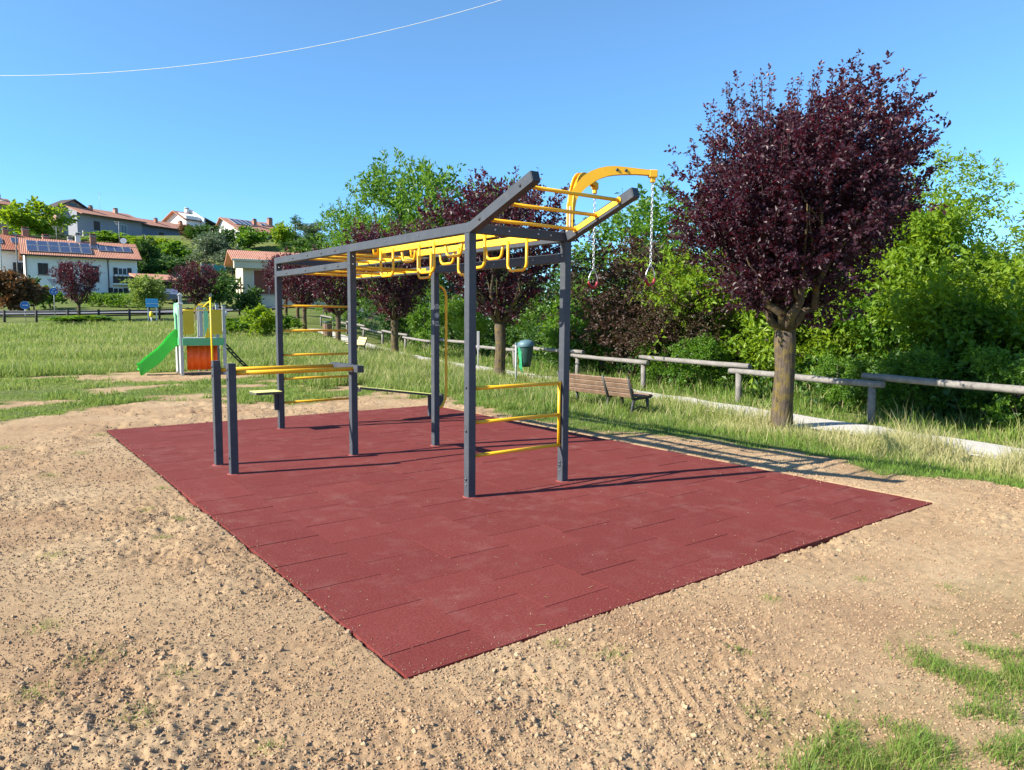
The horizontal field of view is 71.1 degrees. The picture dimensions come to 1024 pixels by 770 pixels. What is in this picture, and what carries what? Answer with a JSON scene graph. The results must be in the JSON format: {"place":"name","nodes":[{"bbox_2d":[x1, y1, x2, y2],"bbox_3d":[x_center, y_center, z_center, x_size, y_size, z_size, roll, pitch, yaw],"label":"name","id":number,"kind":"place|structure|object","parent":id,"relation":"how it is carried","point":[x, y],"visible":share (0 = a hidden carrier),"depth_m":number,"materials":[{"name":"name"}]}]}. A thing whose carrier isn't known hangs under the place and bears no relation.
{"place":"outdoors","nodes":[
{"label":"outdoors","id":0,"kind":"place"},
{"bbox_2d":[0,307,373,313],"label":"road","id":1,"kind":"structure","parent":0,"point":[227,309],"depth_m":64.17,"materials":[{"name":"grey asphalt"}]},
{"bbox_2d":[0,0,500,75],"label":"overhead cable","id":2,"kind":"object","parent":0,"point":[247,57],"visible":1,"depth_m":29.99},
{"bbox_2d":[0,319,522,388],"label":"meadow grass","id":3,"kind":"structure","parent":0,"point":[99,346],"depth_m":28.31,"materials":[{"name":"green plant"}]},
{"bbox_2d":[0,367,541,420],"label":"short grass","id":4,"kind":"structure","parent":0,"point":[25,383],"depth_m":15.10,"materials":[{"name":"green plant"}]},
{"bbox_2d":[2,460,1020,769],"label":"dry straw","id":5,"kind":"object","parent":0,"point":[552,668],"visible":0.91,"depth_m":3.28,"materials":[{"name":"beige plant"}]},
{"bbox_2d":[0,234,1023,769],"bbox_3d":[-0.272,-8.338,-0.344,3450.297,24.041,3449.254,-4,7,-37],"label":"ground","id":6,"kind":"structure","parent":0,"point":[20,432],"depth_m":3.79,"materials":[{"name":"soil"}]},
{"bbox_2d":[0,195,13,234],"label":"red roofed house","id":7,"kind":"structure","parent":6,"relation":"on","point":[6,202],"depth_m":150.60,"materials":[{"name":"tile"}]},
{"bbox_2d":[0,227,35,278],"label":"white house","id":8,"kind":"structure","parent":6,"relation":"on","point":[8,251],"depth_m":99.74,"materials":[{"name":"white paint"}]},
{"bbox_2d":[0,266,49,310],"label":"rusty bush","id":9,"kind":"object","parent":6,"relation":"on","point":[15,291],"visible":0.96,"depth_m":64.32,"materials":[{"name":"brown plant"}]},
{"bbox_2d":[28,274,47,309],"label":"dark bush","id":10,"kind":"object","parent":6,"relation":"on","point":[37,280],"visible":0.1,"depth_m":68.24,"materials":[{"name":"green plant"}]},
{"bbox_2d":[0,195,79,238],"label":"green tree","id":11,"kind":"object","parent":6,"relation":"on","point":[14,217],"visible":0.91,"depth_m":137.35,"materials":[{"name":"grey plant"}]},
{"bbox_2d":[47,278,57,313],"bbox_3d":[-36.642,-6.881,57.376,0.900,3.351,0.093,-3,6,-32],"label":"yield sign post","id":12,"kind":"object","parent":6,"relation":"on","point":[53,291],"visible":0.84,"depth_m":57.27,"materials":[{"name":"grey metal"}]},
{"bbox_2d":[36,285,70,308],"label":"green bush","id":13,"kind":"object","parent":6,"relation":"on","point":[50,299],"visible":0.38,"depth_m":70.77,"materials":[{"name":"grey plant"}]},
{"bbox_2d":[31,233,88,240],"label":"grey bush","id":14,"kind":"object","parent":6,"relation":"on","point":[60,236],"visible":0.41,"depth_m":135.24,"materials":[{"name":"green plant"}]},
{"bbox_2d":[47,259,103,315],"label":"plum tree","id":15,"kind":"object","parent":6,"relation":"on","point":[73,287],"visible":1,"depth_m":54.90,"materials":[{"name":"purple plant"}]},
{"bbox_2d":[18,221,141,294],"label":"white house","id":16,"kind":"structure","parent":6,"relation":"on","point":[115,261],"depth_m":95.21,"materials":[{"name":"paint"}]},
{"bbox_2d":[37,263,49,275],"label":"window","id":17,"kind":"structure","parent":16,"relation":"in","point":[42,267],"depth_m":91.65,"materials":[{"name":"grey glass"}]},
{"bbox_2d":[113,267,131,283],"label":"window","id":18,"kind":"structure","parent":16,"relation":"in","point":[123,271],"depth_m":96.83,"materials":[{"name":"grey glass"}]},
{"bbox_2d":[37,315,130,322],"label":"bush","id":19,"kind":"object","parent":6,"relation":"on","point":[84,318],"visible":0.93,"depth_m":52.53,"materials":[{"name":"green plant"}]},
{"bbox_2d":[81,230,136,242],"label":"green bush","id":20,"kind":"object","parent":6,"relation":"on","point":[105,235],"visible":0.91,"depth_m":135.06,"materials":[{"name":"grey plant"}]},
{"bbox_2d":[83,292,152,307],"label":"garden hedge","id":21,"kind":"object","parent":6,"relation":"on","point":[113,300],"visible":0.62,"depth_m":73.06,"materials":[{"name":"green plant"}]},
{"bbox_2d":[0,306,239,321],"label":"timber fence","id":22,"kind":"object","parent":6,"relation":"on","point":[98,311],"visible":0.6,"depth_m":55.94,"materials":[{"name":"brown wood"}]},
{"bbox_2d":[48,197,194,235],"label":"terraced house","id":23,"kind":"structure","parent":6,"relation":"on","point":[91,219],"depth_m":161.90,"materials":[{"name":"white paint"}]},
{"bbox_2d":[118,273,170,309],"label":"lime shrub","id":24,"kind":"object","parent":6,"relation":"on","point":[144,287],"visible":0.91,"depth_m":68.66,"materials":[{"name":"green plant"}]},
{"bbox_2d":[146,299,157,320],"bbox_3d":[-28.337,-5.823,56.469,0.880,1.926,0.124,-2,6,-26],"label":"notice board","id":25,"kind":"object","parent":6,"relation":"on","point":[151,302],"visible":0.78,"depth_m":56.37,"materials":[{"name":"blue metal"}]},
{"bbox_2d":[134,235,170,269],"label":"dark green tree","id":26,"kind":"object","parent":6,"relation":"on","point":[147,251],"visible":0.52,"depth_m":106.94,"materials":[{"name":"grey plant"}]},
{"bbox_2d":[129,273,177,301],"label":"carport","id":27,"kind":"object","parent":6,"relation":"on","point":[165,277],"visible":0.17,"depth_m":85.02,"materials":[{"name":"tile"}]},
{"bbox_2d":[127,235,185,247],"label":"green bush","id":28,"kind":"object","parent":6,"relation":"on","point":[158,241],"visible":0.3,"depth_m":130.57,"materials":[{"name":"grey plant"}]},
{"bbox_2d":[138,252,184,275],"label":"dark bush","id":29,"kind":"object","parent":6,"relation":"on","point":[163,264],"visible":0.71,"depth_m":102.44,"materials":[{"name":"green plant"}]},
{"bbox_2d":[161,289,177,301],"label":"parked car","id":30,"kind":"object","parent":6,"relation":"on","point":[173,295],"visible":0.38,"depth_m":79.57,"materials":[{"name":"white metal"}]},
{"bbox_2d":[152,240,203,266],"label":"green bush","id":31,"kind":"object","parent":6,"relation":"on","point":[176,250],"visible":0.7,"depth_m":118.00,"materials":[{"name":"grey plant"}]},
{"bbox_2d":[162,208,215,226],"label":"white end house","id":32,"kind":"structure","parent":6,"relation":"on","point":[189,217],"depth_m":188.51,"materials":[{"name":"paint"}]},
{"bbox_2d":[136,293,248,375],"bbox_3d":[-9.064,-1.427,20.663,3.008,2.390,2.099,1,5,4],"label":"play set","id":33,"kind":"object","parent":6,"relation":"on","point":[200,357],"visible":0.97,"depth_m":20.22,"materials":[{"name":"green plastic"}]},
{"bbox_2d":[167,259,221,319],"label":"plum tree","id":34,"kind":"object","parent":6,"relation":"on","point":[201,283],"visible":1,"depth_m":56.83,"materials":[{"name":"purple plant"}]},
{"bbox_2d":[182,222,227,237],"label":"dark bush","id":35,"kind":"object","parent":6,"relation":"on","point":[189,232],"visible":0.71,"depth_m":141.42,"materials":[{"name":"green plant"}]},
{"bbox_2d":[182,227,241,265],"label":"olive tree","id":36,"kind":"object","parent":6,"relation":"on","point":[212,244],"visible":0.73,"depth_m":115.11,"materials":[{"name":"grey plant"}]},
{"bbox_2d":[196,224,244,253],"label":"dark bush","id":37,"kind":"object","parent":6,"relation":"on","point":[230,236],"visible":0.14,"depth_m":125.65,"materials":[{"name":"green plant"}]},
{"bbox_2d":[202,267,245,306],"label":"dark green tree","id":38,"kind":"object","parent":6,"relation":"on","point":[225,287],"visible":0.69,"depth_m":70.22,"materials":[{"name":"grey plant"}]},
{"bbox_2d":[209,248,244,275],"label":"olive tree","id":39,"kind":"object","parent":6,"relation":"on","point":[221,259],"visible":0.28,"depth_m":113.26,"materials":[{"name":"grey plant"}]},
{"bbox_2d":[226,318,250,333],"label":"bush","id":40,"kind":"object","parent":6,"relation":"on","point":[235,324],"visible":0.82,"depth_m":42.35,"materials":[{"name":"green plant"}]},
{"bbox_2d":[222,284,264,316],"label":"dark bush","id":41,"kind":"object","parent":6,"relation":"on","point":[250,299],"visible":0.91,"depth_m":58.81,"materials":[{"name":"green plant"}]},
{"bbox_2d":[216,217,275,238],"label":"white gabled house","id":42,"kind":"structure","parent":6,"relation":"on","point":[229,223],"depth_m":149.76,"materials":[{"name":"tile"}]},
{"bbox_2d":[230,225,276,249],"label":"green bush","id":43,"kind":"object","parent":6,"relation":"on","point":[249,235],"visible":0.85,"depth_m":132.20,"materials":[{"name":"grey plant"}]},
{"bbox_2d":[237,303,275,334],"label":"yellow green bush","id":44,"kind":"object","parent":6,"relation":"on","point":[262,323],"visible":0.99,"depth_m":41.19,"materials":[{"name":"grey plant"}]},
{"bbox_2d":[258,252,287,315],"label":"plum tree","id":45,"kind":"object","parent":6,"relation":"on","point":[268,276],"visible":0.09,"depth_m":60.62,"materials":[{"name":"purple plant"}]},
{"bbox_2d":[224,250,326,308],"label":"cream house","id":46,"kind":"structure","parent":6,"relation":"on","point":[247,265],"depth_m":73.78,"materials":[{"name":"paint"}]},
{"bbox_2d":[253,270,274,294],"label":"window","id":47,"kind":"structure","parent":46,"relation":"in","point":[257,275],"depth_m":73.70,"materials":[{"name":"brown"}]},
{"bbox_2d":[268,221,296,245],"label":"green bush","id":48,"kind":"object","parent":6,"relation":"on","point":[283,232],"visible":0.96,"depth_m":136.19,"materials":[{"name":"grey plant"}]},
{"bbox_2d":[273,313,305,329],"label":"bush","id":49,"kind":"object","parent":6,"relation":"on","point":[289,322],"visible":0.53,"depth_m":45.22,"materials":[{"name":"green plant"}]},
{"bbox_2d":[268,260,310,320],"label":"plum tree","id":50,"kind":"object","parent":6,"relation":"on","point":[297,308],"visible":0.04,"depth_m":54.46,"materials":[{"name":"purple plant"}]},
{"bbox_2d":[289,214,303,239],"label":"conical tree","id":51,"kind":"object","parent":6,"relation":"on","point":[294,219],"visible":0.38,"depth_m":146.87,"materials":[{"name":"green plant"}]},
{"bbox_2d":[266,246,327,328],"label":"plum tree","id":52,"kind":"object","parent":6,"relation":"on","point":[297,296],"visible":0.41,"depth_m":48.09,"materials":[{"name":"purple plant"}]},
{"bbox_2d":[276,230,326,252],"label":"dark bush","id":53,"kind":"object","parent":6,"relation":"on","point":[298,243],"visible":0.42,"depth_m":121.44,"materials":[{"name":"green plant"}]},
{"bbox_2d":[292,221,332,243],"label":"grey bush","id":54,"kind":"object","parent":6,"relation":"on","point":[304,227],"visible":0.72,"depth_m":145.09,"materials":[{"name":"green plant"}]},
{"bbox_2d":[322,321,331,335],"bbox_3d":[-10.985,-3.361,42.690,0.600,0.915,0.600,-4,7,-37],"label":"wooden litter bin","id":55,"kind":"object","parent":6,"relation":"on","point":[327,326],"visible":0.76,"depth_m":42.46,"materials":[{"name":"wood"}]},
{"bbox_2d":[297,193,379,323],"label":"robinia tree","id":56,"kind":"object","parent":6,"relation":"on","point":[331,222],"visible":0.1,"depth_m":56.46,"materials":[{"name":"green plant"}]},
{"bbox_2d":[296,241,386,340],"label":"plum tree","id":57,"kind":"object","parent":6,"relation":"on","point":[330,286],"visible":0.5,"depth_m":39.18,"materials":[{"name":"purple plant"}]},
{"bbox_2d":[319,147,459,344],"bbox_3d":[-7.306,-8.590,47.455,10.488,14.079,11.989,5,7,41],"label":"robinia tree","id":58,"kind":"object","parent":6,"relation":"on","point":[382,182],"visible":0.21,"depth_m":45.36,"materials":[{"name":"green plant"}]},
{"bbox_2d":[341,214,439,352],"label":"plum tree","id":59,"kind":"object","parent":6,"relation":"on","point":[387,287],"visible":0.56,"depth_m":30.25,"materials":[{"name":"purple plant"}]},
{"bbox_2d":[357,283,451,343],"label":"dark green tree","id":60,"kind":"object","parent":6,"relation":"on","point":[401,322],"visible":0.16,"depth_m":43.51,"materials":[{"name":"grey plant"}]},
{"bbox_2d":[402,304,451,346],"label":"leafy shrub","id":61,"kind":"object","parent":6,"relation":"on","point":[415,319],"visible":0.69,"depth_m":38.34,"materials":[{"name":"green plant"}]},
{"bbox_2d":[411,288,480,349],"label":"green tree","id":62,"kind":"object","parent":6,"relation":"on","point":[453,305],"visible":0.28,"depth_m":40.05,"materials":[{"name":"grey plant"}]},
{"bbox_2d":[383,155,544,346],"bbox_3d":[-3.001,-7.280,44.133,10.378,11.986,11.186,-1,6,-19],"label":"green tree","id":63,"kind":"object","parent":6,"relation":"on","point":[430,182],"visible":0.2,"depth_m":40.37,"materials":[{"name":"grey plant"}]},
{"bbox_2d":[439,302,493,356],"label":"leafy shrub","id":64,"kind":"object","parent":6,"relation":"on","point":[480,325],"visible":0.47,"depth_m":32.04,"materials":[{"name":"green plant"}]},
{"bbox_2d":[0,432,968,755],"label":"soil weeds","id":65,"kind":"object","parent":6,"relation":"on","point":[556,642],"visible":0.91,"depth_m":3.46,"materials":[{"name":"green plant"}]},
{"bbox_2d":[448,273,542,355],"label":"dark green tree","id":66,"kind":"object","parent":6,"relation":"on","point":[493,325],"visible":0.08,"depth_m":35.54,"materials":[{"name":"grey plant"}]},
{"bbox_2d":[412,164,592,376],"bbox_3d":[-0.511,-3.240,21.143,4.975,6.489,4.713,0,5,-8],"label":"plum tree","id":67,"kind":"object","parent":6,"relation":"on","point":[494,309],"visible":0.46,"depth_m":20.67,"materials":[{"name":"purple plant"}]},
{"bbox_2d":[107,406,932,678],"bbox_3d":[-0.997,0.888,8.471,5.439,0.053,8.900,-4,7,-37],"label":"rubber mat","id":68,"kind":"object","parent":6,"relation":"on","point":[683,516],"visible":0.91,"depth_m":5.99,"materials":[{"name":"red rubber"}]},
{"bbox_2d":[211,166,657,498],"bbox_3d":[-1.169,-0.713,8.543,4.312,3.206,6.090,-4,7,-37],"label":"workout frame","id":69,"kind":"object","parent":68,"relation":"on","point":[405,248],"visible":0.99,"depth_m":7.45,"materials":[{"name":"metal"}]},
{"bbox_2d":[588,194,598,288],"bbox_3d":[0.903,-1.594,7.906,0.158,1.055,0.031,-4,7,-37],"label":"gymnastic ring","id":70,"kind":"object","parent":69,"relation":"hanging from","point":[594,286],"visible":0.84,"depth_m":7.91,"materials":[{"name":"metal"}]},
{"bbox_2d":[644,183,655,285],"bbox_3d":[1.408,-1.529,7.242,0.158,1.055,0.031,-4,7,-37],"label":"gymnastic ring","id":71,"kind":"object","parent":69,"relation":"hanging from","point":[650,284],"visible":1,"depth_m":7.24,"materials":[{"name":"metal"}]},
{"bbox_2d":[515,340,534,379],"bbox_3d":[0.378,-0.543,19.679,0.472,1.403,0.480,-4,7,-41],"label":"litter bin","id":72,"kind":"object","parent":6,"relation":"on","point":[525,351],"visible":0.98,"depth_m":19.52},
{"bbox_2d":[490,284,590,358],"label":"green tree","id":73,"kind":"object","parent":6,"relation":"on","point":[533,313],"visible":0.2,"depth_m":30.44,"materials":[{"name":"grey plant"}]},
{"bbox_2d":[537,321,585,370],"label":"leafy shrub","id":74,"kind":"object","parent":6,"relation":"on","point":[548,333],"visible":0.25,"depth_m":23.22,"materials":[{"name":"green plant"}]},
{"bbox_2d":[504,240,628,368],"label":"dark green tree","id":75,"kind":"object","parent":6,"relation":"on","point":[555,287],"visible":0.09,"depth_m":30.39,"materials":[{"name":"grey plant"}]},
{"bbox_2d":[537,295,650,374],"bbox_3d":[3.019,-1.391,22.838,3.079,3.111,3.591,-5,7,-44],"label":"leafy shrub","id":76,"kind":"object","parent":6,"relation":"on","point":[591,351],"visible":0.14,"depth_m":22.63,"materials":[{"name":"green plant"}]},
{"bbox_2d":[184,338,1023,488],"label":"verge grass","id":77,"kind":"structure","parent":6,"relation":"on","point":[904,447],"depth_m":11.60,"materials":[{"name":"green plant"}]},
{"bbox_2d":[557,371,652,412],"bbox_3d":[1.675,0.213,13.240,0.675,0.875,1.850,-4,7,-38],"label":"park bench","id":78,"kind":"object","parent":6,"relation":"on","point":[598,386],"visible":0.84,"depth_m":12.84,"materials":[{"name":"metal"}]},
{"bbox_2d":[532,173,725,374],"bbox_3d":[5.111,-3.293,26.640,10.891,9.059,9.528,4,6,34],"label":"robinia tree","id":79,"kind":"object","parent":6,"relation":"on","point":[637,229],"visible":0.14,"depth_m":26.00,"materials":[{"name":"green plant"}]},
{"bbox_2d":[538,219,743,376],"bbox_3d":[3.933,-2.248,20.942,5.614,4.699,5.575,3,6,24],"label":"bronze leaved tree","id":80,"kind":"object","parent":6,"relation":"on","point":[611,272],"visible":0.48,"depth_m":20.19,"materials":[{"name":"brown plant"}]},
{"bbox_2d":[631,336,681,385],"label":"leafy shrub","id":81,"kind":"object","parent":6,"relation":"on","point":[656,368],"visible":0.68,"depth_m":19.13,"materials":[{"name":"green plant"}]},
{"bbox_2d":[597,245,737,385],"bbox_3d":[6.420,-1.878,23.619,6.956,5.635,6.145,-2,6,-22],"label":"dark green tree","id":82,"kind":"object","parent":6,"relation":"on","point":[660,294],"depth_m":23.04,"materials":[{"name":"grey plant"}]},
{"bbox_2d":[320,315,1023,423],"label":"log rail fence","id":83,"kind":"object","parent":6,"relation":"on","point":[871,384],"visible":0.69,"depth_m":14.40,"materials":[{"name":"grey wood"}]},
{"bbox_2d":[609,276,761,387],"bbox_3d":[4.429,-1.384,18.942,3.684,3.224,3.658,5,7,44],"label":"bronze leaved tree","id":84,"kind":"object","parent":6,"relation":"on","point":[659,320],"visible":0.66,"depth_m":18.44,"materials":[{"name":"brown plant"}]},
{"bbox_2d":[357,306,1023,429],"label":"undergrowth","id":85,"kind":"object","parent":6,"relation":"on","point":[950,393],"visible":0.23,"depth_m":16.10,"materials":[{"name":"green plant"}]},
{"bbox_2d":[660,332,745,390],"bbox_3d":[4.704,-0.415,17.578,2.052,1.778,1.759,4,6,30],"label":"leafy shrub","id":86,"kind":"object","parent":6,"relation":"on","point":[708,350],"visible":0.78,"depth_m":17.38,"materials":[{"name":"green plant"}]},
{"bbox_2d":[619,241,849,389],"bbox_3d":[6.058,-1.366,19.116,5.890,6.279,6.054,3,6,23],"label":"leafy shrub","id":87,"kind":"object","parent":6,"relation":"on","point":[692,279],"visible":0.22,"depth_m":18.16,"materials":[{"name":"green plant"}]},
{"bbox_2d":[708,304,860,389],"bbox_3d":[7.684,-1.035,19.754,5.130,4.444,4.398,2,5,16],"label":"leafy shrub","id":88,"kind":"object","parent":6,"relation":"on","point":[759,349],"visible":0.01,"depth_m":18.80,"materials":[{"name":"green plant"}]},
{"bbox_2d":[656,48,950,429],"bbox_3d":[4.498,-2.033,11.701,4.318,5.887,4.405,3,6,25],"label":"plum tree","id":89,"kind":"object","parent":6,"relation":"on","point":[780,215],"visible":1,"depth_m":10.52,"materials":[{"name":"purple plant"}]},
{"bbox_2d":[720,250,888,403],"bbox_3d":[8.134,-1.189,17.842,6.258,6.671,6.432,1,5,8],"label":"leafy shrub","id":90,"kind":"object","parent":6,"relation":"on","point":[767,346],"visible":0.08,"depth_m":16.77,"materials":[{"name":"green plant"}]},
{"bbox_2d":[804,354,869,411],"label":"leafy shrub","id":91,"kind":"object","parent":6,"relation":"on","point":[852,367],"visible":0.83,"depth_m":14.40,"materials":[{"name":"green plant"}]},
{"bbox_2d":[704,201,1006,399],"bbox_3d":[8.696,-1.087,18.493,7.189,7.456,6.994,1,5,1],"label":"leafy shrub","id":92,"kind":"object","parent":6,"relation":"on","point":[962,250],"visible":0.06,"depth_m":16.36,"materials":[{"name":"green plant"}]},
{"bbox_2d":[751,593,1023,769],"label":"corner grass","id":93,"kind":"structure","parent":6,"relation":"on","point":[910,745],"depth_m":2.82,"materials":[{"name":"green plant"}]},
{"bbox_2d":[795,281,989,390],"bbox_3d":[8.722,-0.562,15.733,3.519,3.555,4.104,0,5,-6],"label":"leafy shrub","id":94,"kind":"object","parent":6,"relation":"on","point":[877,331],"visible":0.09,"depth_m":15.75,"materials":[{"name":"green plant"}]},
{"bbox_2d":[796,192,1023,400],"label":"leafy shrub","id":95,"kind":"object","parent":6,"relation":"on","point":[941,231],"visible":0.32,"depth_m":15.63,"materials":[{"name":"green plant"}]},
{"bbox_2d":[799,141,1023,400],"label":"robinia tree","id":96,"kind":"object","parent":6,"relation":"on","point":[945,186],"visible":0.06,"depth_m":16.90,"materials":[{"name":"green plant"}]},
{"bbox_2d":[861,345,978,417],"bbox_3d":[7.473,0.070,13.136,1.881,1.629,1.613,5,7,39],"label":"leafy shrub","id":97,"kind":"object","parent":6,"relation":"on","point":[921,362],"visible":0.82,"depth_m":12.97,"materials":[{"name":"green plant"}]},
{"bbox_2d":[849,211,1023,400],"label":"leafy shrub","id":98,"kind":"object","parent":6,"relation":"on","point":[929,291],"visible":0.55,"depth_m":13.98,"materials":[{"name":"green plant"}]},
{"bbox_2d":[854,241,1023,371],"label":"robinia tree","id":99,"kind":"object","parent":6,"relation":"on","point":[981,260],"visible":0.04,"depth_m":15.47,"materials":[{"name":"green plant"}]},
{"bbox_2d":[872,286,1023,402],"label":"leafy shrub","id":100,"kind":"object","parent":6,"relation":"on","point":[946,345],"visible":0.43,"depth_m":13.74,"materials":[{"name":"green plant"}]},
{"bbox_2d":[924,278,1023,410],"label":"leafy shrub","id":101,"kind":"object","parent":6,"relation":"on","point":[967,360],"visible":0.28,"depth_m":12.70,"materials":[{"name":"green plant"}]},
{"bbox_2d":[958,345,1023,430],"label":"leafy shrub","id":102,"kind":"object","parent":6,"relation":"on","point":[994,365],"visible":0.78,"depth_m":11.64,"materials":[{"name":"green plant"}]},
{"bbox_2d":[0,0,1023,318],"label":"sky","id":103,"kind":"structure","parent":0,"point":[563,89],"materials":[{"name":"blue"}]},
{"bbox_2d":[320,331,1023,461],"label":"gravel path","id":104,"kind":"structure","parent":0,"point":[847,426],"depth_m":11.93,"materials":[{"name":"white gravel"}]},
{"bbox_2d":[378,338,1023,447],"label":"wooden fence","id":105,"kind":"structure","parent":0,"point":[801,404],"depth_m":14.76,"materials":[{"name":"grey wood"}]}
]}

